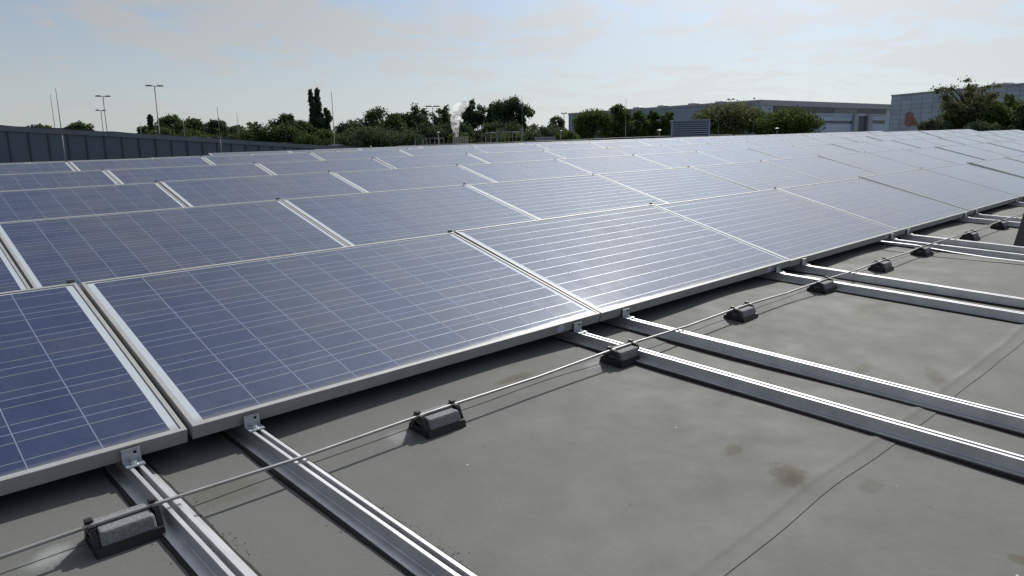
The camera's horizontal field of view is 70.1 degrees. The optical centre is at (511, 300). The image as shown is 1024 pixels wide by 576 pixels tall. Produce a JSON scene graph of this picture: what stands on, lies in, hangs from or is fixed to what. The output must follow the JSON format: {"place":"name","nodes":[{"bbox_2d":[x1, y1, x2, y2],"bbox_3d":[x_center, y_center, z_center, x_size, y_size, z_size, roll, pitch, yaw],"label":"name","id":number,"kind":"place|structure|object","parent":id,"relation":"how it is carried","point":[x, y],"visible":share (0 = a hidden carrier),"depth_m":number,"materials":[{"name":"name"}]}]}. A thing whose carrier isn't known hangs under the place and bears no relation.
{"place":"outdoors","nodes":[
{"label":"outdoors","id":0,"kind":"place"},
{"bbox_2d":[0,199,1023,575],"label":"roof deck","id":1,"kind":"structure","parent":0,"point":[592,467],"depth_m":1.90,"materials":[{"name":"grey concrete"}]},
{"bbox_2d":[0,243,30,292],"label":"solar panel","id":2,"kind":"object","parent":1,"relation":"on","point":[12,278],"visible":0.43,"depth_m":3.43,"materials":[{"name":"blue glass"}]},
{"bbox_2d":[0,161,75,173],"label":"solar panel","id":3,"kind":"object","parent":1,"relation":"on","point":[65,166],"visible":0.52,"depth_m":8.78,"materials":[{"name":"grey paint"}]},
{"bbox_2d":[0,169,118,190],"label":"solar panel","id":4,"kind":"object","parent":1,"relation":"on","point":[24,181],"visible":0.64,"depth_m":7.23,"materials":[{"name":"grey paint"}]},
{"bbox_2d":[0,181,186,221],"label":"solar panel","id":5,"kind":"object","parent":1,"relation":"on","point":[29,204],"visible":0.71,"depth_m":5.64,"materials":[{"name":"grey paint"}]},
{"bbox_2d":[83,497,165,559],"bbox_3d":[-0.831,0.478,1.563,0.140,0.067,0.105,-13,19,-41],"label":"conductor holder","id":6,"kind":"object","parent":1,"relation":"on","point":[122,534],"visible":1,"depth_m":1.54,"materials":[{"name":"black plastic"}]},
{"bbox_2d":[68,156,212,170],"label":"solar panel","id":7,"kind":"object","parent":1,"relation":"on","point":[131,163],"visible":0.48,"depth_m":9.54,"materials":[{"name":"grey paint"}]},
{"bbox_2d":[0,198,348,288],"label":"solar panel","id":8,"kind":"object","parent":1,"relation":"on","point":[56,251],"visible":0.69,"depth_m":4.09,"materials":[{"name":"blue glass"}]},
{"bbox_2d":[99,446,261,575],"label":"mounting rail","id":9,"kind":"object","parent":1,"relation":"on","point":[194,541],"visible":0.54,"depth_m":1.58,"materials":[{"name":"metal"}]},
{"bbox_2d":[0,279,187,495],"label":"solar panel","id":10,"kind":"object","parent":9,"relation":"on","point":[79,393],"visible":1,"depth_m":1.97,"materials":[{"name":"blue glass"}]},
{"bbox_2d":[105,162,273,183],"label":"solar panel","id":11,"kind":"object","parent":1,"relation":"on","point":[138,175],"visible":0.53,"depth_m":8.07,"materials":[{"name":"grey paint"}]},
{"bbox_2d":[159,170,365,206],"bbox_3d":[-2.139,-0.854,6.601,1.662,0.288,1.008,-13,33,-42],"label":"solar panel","id":12,"kind":"object","parent":1,"relation":"on","point":[203,192],"visible":0.65,"depth_m":6.57,"materials":[{"name":"grey paint"}]},
{"bbox_2d":[203,152,321,164],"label":"solar panel","id":13,"kind":"object","parent":1,"relation":"on","point":[256,159],"visible":0.47,"depth_m":10.67,"materials":[{"name":"grey paint"}]},
{"bbox_2d":[257,157,393,174],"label":"solar panel","id":14,"kind":"object","parent":1,"relation":"on","point":[343,165],"visible":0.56,"depth_m":9.22,"materials":[{"name":"grey paint"}]},
{"bbox_2d":[220,412,477,575],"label":"mounting rail","id":15,"kind":"object","parent":1,"relation":"on","point":[402,547],"visible":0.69,"depth_m":1.66,"materials":[{"name":"metal"}]},
{"bbox_2d":[80,230,599,438],"bbox_3d":[-0.594,0.111,2.843,1.662,0.288,1.009,-13,33,-42],"label":"solar panel","id":16,"kind":"object","parent":15,"relation":"on","point":[214,348],"visible":0.98,"depth_m":2.58,"materials":[{"name":"blue"}]},
{"bbox_2d":[0,213,1022,559],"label":"lightning conductor","id":17,"kind":"object","parent":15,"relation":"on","point":[40,543],"visible":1,"depth_m":1.94,"materials":[{"name":"metal"}]},
{"bbox_2d":[311,149,410,159],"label":"solar panel","id":18,"kind":"object","parent":1,"relation":"on","point":[355,154],"visible":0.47,"depth_m":11.76,"materials":[{"name":"grey paint"}]},
{"bbox_2d":[281,183,538,245],"bbox_3d":[-0.688,-0.525,5.347,1.662,0.288,1.008,-13,33,-42],"label":"solar panel","id":19,"kind":"object","parent":1,"relation":"on","point":[362,218],"visible":0.65,"depth_m":5.22,"materials":[{"name":"grey paint"}]},
{"bbox_2d":[332,164,494,191],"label":"solar panel","id":20,"kind":"object","parent":1,"relation":"on","point":[397,179],"visible":0.63,"depth_m":7.71,"materials":[{"name":"grey paint"}]},
{"bbox_2d":[374,153,487,168],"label":"solar panel","id":21,"kind":"object","parent":1,"relation":"on","point":[399,162],"visible":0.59,"depth_m":10.30,"materials":[{"name":"grey paint"}]},
{"bbox_2d":[408,399,465,438],"bbox_3d":[-0.217,0.338,2.121,0.140,0.067,0.105,-13,19,-41],"label":"conductor holder","id":22,"kind":"object","parent":1,"relation":"on","point":[439,423],"visible":0.96,"depth_m":2.09,"materials":[{"name":"black plastic"}]},
{"bbox_2d":[401,146,485,155],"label":"solar panel","id":23,"kind":"object","parent":1,"relation":"on","point":[442,151],"visible":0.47,"depth_m":12.92,"materials":[{"name":"grey paint"}]},
{"bbox_2d":[474,144,547,152],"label":"solar panel","id":24,"kind":"object","parent":1,"relation":"on","point":[496,149],"visible":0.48,"depth_m":14.01,"materials":[{"name":"grey paint"}]},
{"bbox_2d":[470,150,564,162],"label":"solar panel","id":25,"kind":"object","parent":1,"relation":"on","point":[502,157],"visible":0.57,"depth_m":11.43,"materials":[{"name":"grey paint"}]},
{"bbox_2d":[459,158,591,181],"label":"solar panel","id":26,"kind":"object","parent":1,"relation":"on","point":[518,171],"visible":0.63,"depth_m":8.82,"materials":[{"name":"grey paint"}]},
{"bbox_2d":[468,173,665,218],"bbox_3d":[0.522,-0.804,6.460,1.662,0.288,1.008,-13,33,-42],"label":"solar panel","id":27,"kind":"object","parent":1,"relation":"on","point":[545,198],"visible":0.65,"depth_m":6.36,"materials":[{"name":"grey paint"}]},
{"bbox_2d":[396,135,737,146],"bbox_3d":[17.279,-5.292,29.345,28.310,1.848,35.250,-13,20,-42],"label":"roof edge upstand","id":28,"kind":"object","parent":1,"relation":"on","point":[566,140],"visible":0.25,"depth_m":39.86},
{"bbox_2d":[538,142,602,149],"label":"solar panel","id":29,"kind":"object","parent":1,"relation":"on","point":[589,145],"visible":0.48,"depth_m":15.13,"materials":[{"name":"grey paint"}]},
{"bbox_2d":[545,147,626,158],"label":"solar panel","id":30,"kind":"object","parent":1,"relation":"on","point":[584,153],"visible":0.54,"depth_m":12.55,"materials":[{"name":"grey paint"}]},
{"bbox_2d":[557,154,668,173],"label":"solar panel","id":31,"kind":"object","parent":1,"relation":"on","point":[611,164],"visible":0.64,"depth_m":9.95,"materials":[{"name":"grey paint"}]},
{"bbox_2d":[600,339,639,368],"bbox_3d":[0.408,0.190,2.706,0.140,0.067,0.105,-13,20,-42],"label":"conductor holder","id":32,"kind":"object","parent":1,"relation":"on","point":[623,357],"visible":0.92,"depth_m":2.67,"materials":[{"name":"black plastic"}]},
{"bbox_2d":[593,141,650,147],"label":"solar panel","id":33,"kind":"object","parent":1,"relation":"on","point":[619,144],"visible":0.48,"depth_m":16.26,"materials":[{"name":"grey paint"}]},
{"bbox_2d":[609,144,680,154],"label":"solar panel","id":34,"kind":"object","parent":1,"relation":"on","point":[643,150],"visible":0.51,"depth_m":13.66,"materials":[{"name":"grey paint"}]},
{"bbox_2d":[595,166,755,202],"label":"solar panel","id":35,"kind":"object","parent":1,"relation":"on","point":[670,185],"visible":0.65,"depth_m":7.49,"materials":[{"name":"grey paint"}]},
{"bbox_2d":[636,151,730,167],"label":"solar panel","id":36,"kind":"object","parent":1,"relation":"on","point":[681,159],"visible":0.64,"depth_m":11.06,"materials":[{"name":"grey paint"}]},
{"bbox_2d":[670,119,709,137],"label":"ventilation box","id":37,"kind":"object","parent":1,"relation":"on","point":[692,128],"visible":0.74,"depth_m":42.49,"materials":[{"name":"grey metal"}]},
{"bbox_2d":[663,143,727,151],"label":"solar panel","id":38,"kind":"object","parent":1,"relation":"on","point":[694,147],"visible":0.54,"depth_m":14.79,"materials":[{"name":"grey paint"}]},
{"bbox_2d":[708,141,765,149],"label":"solar panel","id":39,"kind":"object","parent":1,"relation":"on","point":[737,145],"visible":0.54,"depth_m":15.90,"materials":[{"name":"grey paint"}]},
{"bbox_2d":[698,148,780,162],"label":"solar panel","id":40,"kind":"object","parent":1,"relation":"on","point":[741,155],"visible":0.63,"depth_m":12.19,"materials":[{"name":"grey paint"}]},
{"bbox_2d":[723,301,757,322],"bbox_3d":[1.028,0.048,3.273,0.140,0.067,0.105,-14,20,-43],"label":"conductor holder","id":41,"kind":"object","parent":1,"relation":"on","point":[745,314],"visible":0.95,"depth_m":3.24,"materials":[{"name":"black plastic"}]},
{"bbox_2d":[691,160,826,190],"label":"solar panel","id":42,"kind":"object","parent":1,"relation":"on","point":[760,175],"visible":0.67,"depth_m":8.60,"materials":[{"name":"grey paint"}]},
{"bbox_2d":[750,140,800,146],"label":"solar panel","id":43,"kind":"object","parent":1,"relation":"on","point":[777,143],"visible":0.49,"depth_m":17.03,"materials":[{"name":"grey paint"}]},
{"bbox_2d":[548,321,1023,482],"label":"mounting rail","id":44,"kind":"object","parent":1,"relation":"on","point":[999,462],"visible":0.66,"depth_m":2.21,"materials":[{"name":"metal"}]},
{"bbox_2d":[750,146,822,158],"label":"solar panel","id":45,"kind":"object","parent":1,"relation":"on","point":[786,152],"visible":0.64,"depth_m":13.29,"materials":[{"name":"grey paint"}]},
{"bbox_2d":[596,308,1023,437],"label":"mounting rail","id":46,"kind":"object","parent":1,"relation":"on","point":[993,418],"visible":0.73,"depth_m":2.50,"materials":[{"name":"metal"}]},
{"bbox_2d":[454,202,790,321],"bbox_3d":[0.619,-0.173,3.957,1.662,0.288,1.009,-13,33,-42],"label":"solar panel","id":47,"kind":"object","parent":46,"relation":"on","point":[608,264],"visible":0.94,"depth_m":3.75,"materials":[{"name":"blue glass"}]},
{"bbox_2d":[764,155,877,181],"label":"solar panel","id":48,"kind":"object","parent":1,"relation":"on","point":[823,168],"visible":0.65,"depth_m":9.72,"materials":[{"name":"grey paint"}]},
{"bbox_2d":[806,276,836,293],"bbox_3d":[1.614,-0.085,3.798,0.140,0.067,0.105,-13,19,-41],"label":"conductor holder","id":49,"kind":"object","parent":1,"relation":"on","point":[826,286],"visible":0.96,"depth_m":3.76,"materials":[{"name":"black plastic"}]},
{"bbox_2d":[796,143,859,154],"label":"solar panel","id":50,"kind":"object","parent":1,"relation":"on","point":[828,149],"visible":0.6,"depth_m":14.43,"materials":[{"name":"grey paint"}]},
{"bbox_2d":[833,141,890,151],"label":"solar panel","id":51,"kind":"object","parent":1,"relation":"on","point":[863,146],"visible":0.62,"depth_m":15.54,"materials":[{"name":"grey paint"}]},
{"bbox_2d":[820,151,920,173],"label":"solar panel","id":52,"kind":"object","parent":1,"relation":"on","point":[864,160],"visible":0.6,"depth_m":10.85,"materials":[{"name":"grey paint"}]},
{"bbox_2d":[867,257,893,272],"bbox_3d":[2.181,-0.214,4.312,0.140,0.067,0.105,-13,20,-42],"label":"conductor holder","id":53,"kind":"object","parent":1,"relation":"on","point":[885,266],"visible":0.98,"depth_m":4.28,"materials":[{"name":"black plastic"}]},
{"bbox_2d":[755,265,1023,323],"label":"mounting rail","id":54,"kind":"object","parent":1,"relation":"on","point":[986,312],"visible":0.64,"depth_m":3.55,"materials":[{"name":"metal"}]},
{"bbox_2d":[866,140,918,149],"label":"solar panel","id":55,"kind":"object","parent":1,"relation":"on","point":[892,145],"visible":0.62,"depth_m":16.68,"materials":[{"name":"grey paint"}]},
{"bbox_2d":[780,258,1023,309],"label":"mounting rail","id":56,"kind":"object","parent":1,"relation":"on","point":[804,267],"visible":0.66,"depth_m":3.81,"materials":[{"name":"metal"}]},
{"bbox_2d":[867,149,957,168],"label":"solar panel","id":57,"kind":"object","parent":1,"relation":"on","point":[919,160],"visible":0.6,"depth_m":11.97,"materials":[{"name":"grey paint"}]},
{"bbox_2d":[892,138,942,147],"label":"solar panel","id":58,"kind":"object","parent":1,"relation":"on","point":[916,142],"visible":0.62,"depth_m":17.75,"materials":[{"name":"grey paint"}]},
{"bbox_2d":[905,146,982,163],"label":"solar panel","id":59,"kind":"object","parent":1,"relation":"on","point":[947,155],"visible":0.6,"depth_m":13.11,"materials":[{"name":"grey paint"}]},
{"bbox_2d":[874,233,1023,260],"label":"mounting rail","id":60,"kind":"object","parent":1,"relation":"on","point":[996,254],"visible":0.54,"depth_m":4.86,"materials":[{"name":"metal"}]},
{"bbox_2d":[657,187,898,266],"bbox_3d":[1.829,-0.449,5.071,1.662,0.288,1.009,-13,33,-42],"label":"solar panel","id":61,"kind":"object","parent":60,"relation":"on","point":[795,229],"visible":0.95,"depth_m":4.91,"materials":[{"name":"grey paint"}]},
{"bbox_2d":[893,229,1023,253],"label":"mounting rail","id":62,"kind":"object","parent":1,"relation":"on","point":[908,236],"visible":0.57,"depth_m":5.11,"materials":[{"name":"metal"}]},
{"bbox_2d":[937,144,1010,159],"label":"solar panel","id":63,"kind":"object","parent":1,"relation":"on","point":[975,152],"visible":0.62,"depth_m":14.19,"materials":[{"name":"grey paint"}]},
{"bbox_2d":[951,213,1020,227],"bbox_3d":[6.219,-0.096,3.914,0.108,0.081,8.250,-13,20,-42],"label":"mounting rail","id":64,"kind":"object","parent":1,"relation":"on","point":[968,219],"visible":0.47,"depth_m":6.18,"materials":[{"name":"metal"}]},
{"bbox_2d":[778,176,969,234],"bbox_3d":[3.039,-0.727,6.184,1.662,0.288,1.009,-13,33,-42],"label":"solar panel","id":65,"kind":"object","parent":64,"relation":"on","point":[902,211],"visible":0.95,"depth_m":6.04,"materials":[{"name":"grey paint"}]},
{"bbox_2d":[963,142,1023,155],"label":"solar panel","id":66,"kind":"object","parent":1,"relation":"on","point":[998,149],"visible":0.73,"depth_m":15.32,"materials":[{"name":"grey paint"}]},
{"bbox_2d":[968,210,1021,221],"bbox_3d":[6.445,-0.148,4.122,0.108,0.081,8.250,-13,20,-42],"label":"mounting rail","id":67,"kind":"object","parent":1,"relation":"on","point":[992,217],"visible":0.38,"depth_m":6.38,"materials":[{"name":"metal"}]},
{"bbox_2d":[861,167,1020,214],"bbox_3d":[4.254,-1.012,7.299,1.662,0.288,1.009,-13,33,-42],"label":"solar panel","id":68,"kind":"object","parent":67,"relation":"on","point":[971,197],"visible":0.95,"depth_m":7.15,"materials":[{"name":"grey paint"}]},
{"bbox_2d":[968,157,1023,177],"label":"solar panel","id":69,"kind":"object","parent":1,"relation":"on","point":[1010,166],"visible":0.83,"depth_m":9.44,"materials":[{"name":"grey paint"}]},
{"bbox_3d":[7.657,-0.429,5.236,0.108,0.081,8.250,-13,20,-42],"label":"mounting rail","id":70,"kind":"object","parent":1,"relation":"on","visible":0},
{"bbox_2d":[926,162,1023,199],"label":"solar panel","id":71,"kind":"object","parent":70,"relation":"on","point":[994,179],"visible":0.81,"depth_m":8.31,"materials":[{"name":"grey paint"}]},
{"bbox_2d":[0,0,1023,146],"label":"sky","id":72,"kind":"structure","parent":0,"point":[258,61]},
{"bbox_2d":[568,100,890,138],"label":"exhibition hall","id":73,"kind":"structure","parent":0,"point":[849,117],"depth_m":131.38,"materials":[{"name":"grey metal"}]},
{"bbox_2d":[889,82,1023,131],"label":"exhibition hall","id":74,"kind":"structure","parent":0,"point":[909,111],"depth_m":96.32,"materials":[{"name":"grey metal"}]},
{"label":"ground","id":75,"kind":"structure","parent":0,"visible":0},
{"bbox_2d":[154,113,188,135],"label":"broadleaf tree","id":76,"kind":"object","parent":75,"relation":"on","point":[175,123],"visible":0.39,"depth_m":124.61,"materials":[{"name":"green plant"}]},
{"bbox_2d":[0,125,363,162],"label":"zinc clad hall","id":77,"kind":"structure","parent":75,"relation":"on","point":[18,144],"depth_m":19.15,"materials":[{"name":"grey metal"}]},
{"bbox_2d":[145,125,267,138],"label":"trees","id":78,"kind":"object","parent":75,"relation":"on","point":[165,131],"visible":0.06,"depth_m":120.92,"materials":[{"name":"green plant"}]},
{"bbox_2d":[200,119,229,135],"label":"broadleaf tree","id":79,"kind":"object","parent":75,"relation":"on","point":[211,124],"visible":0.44,"depth_m":126.01,"materials":[{"name":"green plant"}]},
{"bbox_2d":[226,121,308,143],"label":"broadleaf tree","id":80,"kind":"object","parent":75,"relation":"on","point":[284,134],"visible":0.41,"depth_m":117.33,"materials":[{"name":"green plant"}]},
{"bbox_2d":[293,128,340,144],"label":"broadleaf tree","id":81,"kind":"object","parent":75,"relation":"on","point":[324,137],"visible":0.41,"depth_m":116.21,"materials":[{"name":"green plant"}]},
{"bbox_2d":[307,87,332,134],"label":"poplar","id":82,"kind":"object","parent":75,"relation":"on","point":[318,119],"visible":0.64,"depth_m":144.94,"materials":[{"name":"green plant"}]},
{"bbox_2d":[333,118,365,147],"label":"broadleaf tree","id":83,"kind":"object","parent":75,"relation":"on","point":[344,126],"visible":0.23,"depth_m":129.58,"materials":[{"name":"green plant"}]},
{"bbox_2d":[332,123,425,147],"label":"broadleaf tree","id":84,"kind":"object","parent":75,"relation":"on","point":[370,136],"visible":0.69,"depth_m":115.25,"materials":[{"name":"green plant"}]},
{"bbox_2d":[360,106,405,130],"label":"broadleaf tree","id":85,"kind":"object","parent":75,"relation":"on","point":[377,115],"visible":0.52,"depth_m":132.43,"materials":[{"name":"green plant"}]},
{"bbox_2d":[391,120,437,144],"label":"bush","id":86,"kind":"object","parent":75,"relation":"on","point":[405,127],"visible":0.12,"depth_m":132.96,"materials":[{"name":"green plant"}]},
{"bbox_2d":[399,102,434,133],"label":"open tree","id":87,"kind":"object","parent":75,"relation":"on","point":[417,114],"visible":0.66,"depth_m":143.04,"materials":[{"name":"green plant"}]},
{"bbox_2d":[426,105,459,130],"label":"open tree","id":88,"kind":"object","parent":75,"relation":"on","point":[446,116],"visible":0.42,"depth_m":143.98,"materials":[{"name":"green plant"}]},
{"bbox_2d":[420,121,482,144],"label":"bush","id":89,"kind":"object","parent":75,"relation":"on","point":[433,133],"visible":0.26,"depth_m":135.63,"materials":[{"name":"green plant"}]},
{"bbox_2d":[436,121,498,143],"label":"bush","id":90,"kind":"object","parent":75,"relation":"on","point":[486,126],"visible":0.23,"depth_m":136.63,"materials":[{"name":"green plant"}]},
{"bbox_2d":[453,98,486,130],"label":"open tree","id":91,"kind":"object","parent":75,"relation":"on","point":[468,114],"visible":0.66,"depth_m":146.55,"materials":[{"name":"green plant"}]},
{"bbox_2d":[478,119,543,142],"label":"bush","id":92,"kind":"object","parent":75,"relation":"on","point":[530,135],"visible":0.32,"depth_m":134.99,"materials":[{"name":"green plant"}]},
{"bbox_2d":[489,94,534,131],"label":"open tree","id":93,"kind":"object","parent":75,"relation":"on","point":[511,109],"visible":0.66,"depth_m":141.84,"materials":[{"name":"green plant"}]},
{"bbox_2d":[571,108,613,138],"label":"broadleaf tree","id":94,"kind":"object","parent":75,"relation":"on","point":[588,124],"visible":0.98,"depth_m":87.92,"materials":[{"name":"green plant"}]},
{"bbox_2d":[606,103,634,137],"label":"broadleaf tree","id":95,"kind":"object","parent":75,"relation":"on","point":[617,123],"visible":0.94,"depth_m":85.91,"materials":[{"name":"green plant"}]},
{"bbox_2d":[627,110,651,136],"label":"broadleaf tree","id":96,"kind":"object","parent":75,"relation":"on","point":[641,129],"visible":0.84,"depth_m":87.66,"materials":[{"name":"green plant"}]},
{"bbox_2d":[645,110,660,136],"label":"broadleaf tree","id":97,"kind":"object","parent":75,"relation":"on","point":[653,116],"visible":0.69,"depth_m":89.47,"materials":[{"name":"green plant"}]},
{"bbox_2d":[656,111,673,135],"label":"broadleaf tree","id":98,"kind":"object","parent":75,"relation":"on","point":[664,125],"visible":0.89,"depth_m":89.08,"materials":[{"name":"green plant"}]},
{"bbox_2d":[690,98,770,134],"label":"blossom tree","id":99,"kind":"object","parent":75,"relation":"on","point":[732,119],"visible":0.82,"depth_m":88.98,"materials":[{"name":"green plant"}]},
{"bbox_2d":[745,105,825,134],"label":"broadleaf tree","id":100,"kind":"object","parent":75,"relation":"on","point":[790,121],"visible":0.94,"depth_m":84.39,"materials":[{"name":"green plant"}]},
{"bbox_2d":[916,118,952,130],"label":"shrub","id":101,"kind":"object","parent":75,"relation":"on","point":[933,124],"visible":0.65,"depth_m":65.46,"materials":[{"name":"green plant"}]},
{"bbox_2d":[928,75,1008,128],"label":"airy tree","id":102,"kind":"object","parent":75,"relation":"on","point":[949,104],"visible":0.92,"depth_m":65.55,"materials":[{"name":"green plant"}]},
{"bbox_2d":[934,93,1012,129],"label":"broadleaf tree","id":103,"kind":"object","parent":75,"relation":"on","point":[1000,111],"visible":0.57,"depth_m":66.03,"materials":[{"name":"green plant"}]},
{"bbox_2d":[961,118,1009,130],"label":"shrub","id":104,"kind":"object","parent":75,"relation":"on","point":[977,125],"visible":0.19,"depth_m":61.17,"materials":[{"name":"green plant"}]},
{"bbox_2d":[1003,92,1023,128],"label":"broadleaf tree","id":105,"kind":"object","parent":75,"relation":"on","point":[1012,103],"visible":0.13,"depth_m":67.26,"materials":[{"name":"green plant"}]},
{"bbox_2d":[1009,102,1023,130],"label":"broadleaf tree","id":106,"kind":"object","parent":75,"relation":"on","point":[1017,118],"visible":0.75,"depth_m":62.55,"materials":[{"name":"green plant"}]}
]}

